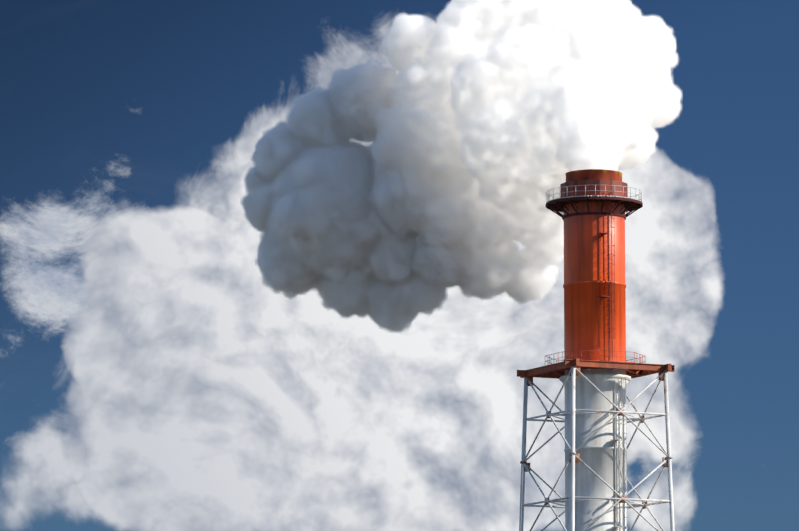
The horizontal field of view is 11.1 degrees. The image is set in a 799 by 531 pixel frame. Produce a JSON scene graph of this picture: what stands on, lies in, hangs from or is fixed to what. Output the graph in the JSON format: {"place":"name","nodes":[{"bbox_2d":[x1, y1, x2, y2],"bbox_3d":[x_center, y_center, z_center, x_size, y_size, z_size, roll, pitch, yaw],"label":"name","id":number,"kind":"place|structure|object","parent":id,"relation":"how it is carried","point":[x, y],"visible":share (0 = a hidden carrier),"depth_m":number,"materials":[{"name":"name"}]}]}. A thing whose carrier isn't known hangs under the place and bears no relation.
{"place":"outdoors","nodes":[
{"label":"outdoors","id":0,"kind":"place"},
{"bbox_2d":[0,0,798,530],"label":"sky","id":1,"kind":"structure","parent":0,"point":[266,265],"materials":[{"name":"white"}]},
{"bbox_2d":[562,201,628,530],"bbox_3d":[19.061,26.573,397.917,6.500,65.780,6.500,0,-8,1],"label":"chimney shaft","id":2,"kind":"object","parent":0,"point":[587,278],"depth_m":398.04,"materials":[{"name":"red metal"}]},
{"bbox_2d":[560,179,627,197],"bbox_3d":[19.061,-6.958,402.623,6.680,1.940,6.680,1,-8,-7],"label":"chimney collar","id":3,"kind":"object","parent":2,"relation":"on","point":[590,185],"visible":0.4,"depth_m":399.83,"materials":[{"name":"metal"}]},
{"bbox_2d":[565,169,621,181],"bbox_3d":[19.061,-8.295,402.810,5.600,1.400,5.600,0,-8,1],"label":"chimney rim","id":4,"kind":"object","parent":3,"relation":"on","point":[593,174],"visible":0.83,"depth_m":400.44,"materials":[{"name":"red metal"}]},
{"bbox_2d":[546,196,642,219],"bbox_3d":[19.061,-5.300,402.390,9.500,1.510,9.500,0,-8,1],"label":"top platform","id":5,"kind":"structure","parent":2,"relation":"attached to","point":[557,205],"depth_m":399.85,"materials":[{"name":"brown metal"}]},
{"bbox_2d":[546,185,641,201],"bbox_3d":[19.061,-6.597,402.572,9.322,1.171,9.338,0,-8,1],"label":"railing","id":6,"kind":"object","parent":5,"relation":"on","point":[595,190],"visible":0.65,"depth_m":398.95,"materials":[{"name":"grey metal"}]},
{"bbox_2d":[559,373,630,381],"bbox_3d":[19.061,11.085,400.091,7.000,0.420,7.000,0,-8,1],"label":"ring","id":7,"kind":"object","parent":2,"relation":"attached to","point":[593,375],"visible":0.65,"depth_m":397.03,"materials":[{"name":"white paint"}]},
{"bbox_2d":[597,190,626,530],"bbox_3d":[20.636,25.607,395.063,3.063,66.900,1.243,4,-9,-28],"label":"ladder","id":8,"kind":"object","parent":2,"relation":"attached to","point":[619,470],"depth_m":397.23,"materials":[{"name":"red metal"}]},
{"label":"ground","id":9,"kind":"structure","parent":0,"visible":0},
{"bbox_2d":[519,366,674,530],"bbox_3d":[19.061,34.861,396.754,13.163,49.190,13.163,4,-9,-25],"label":"lattice tower","id":10,"kind":"structure","parent":9,"relation":"on","point":[574,457],"depth_m":396.36,"materials":[{"name":"metal"}]},
{"bbox_2d":[517,358,674,378],"bbox_3d":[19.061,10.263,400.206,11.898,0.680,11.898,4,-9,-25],"label":"platform","id":11,"kind":"structure","parent":10,"relation":"on","point":[557,370],"depth_m":397.24,"materials":[{"name":"brown metal"}]},
{"bbox_2d":[545,350,645,364],"bbox_3d":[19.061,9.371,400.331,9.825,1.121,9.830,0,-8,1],"label":"railing","id":12,"kind":"object","parent":11,"relation":"on","point":[581,356],"visible":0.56,"depth_m":396.68,"materials":[{"name":"metal"}]}
]}

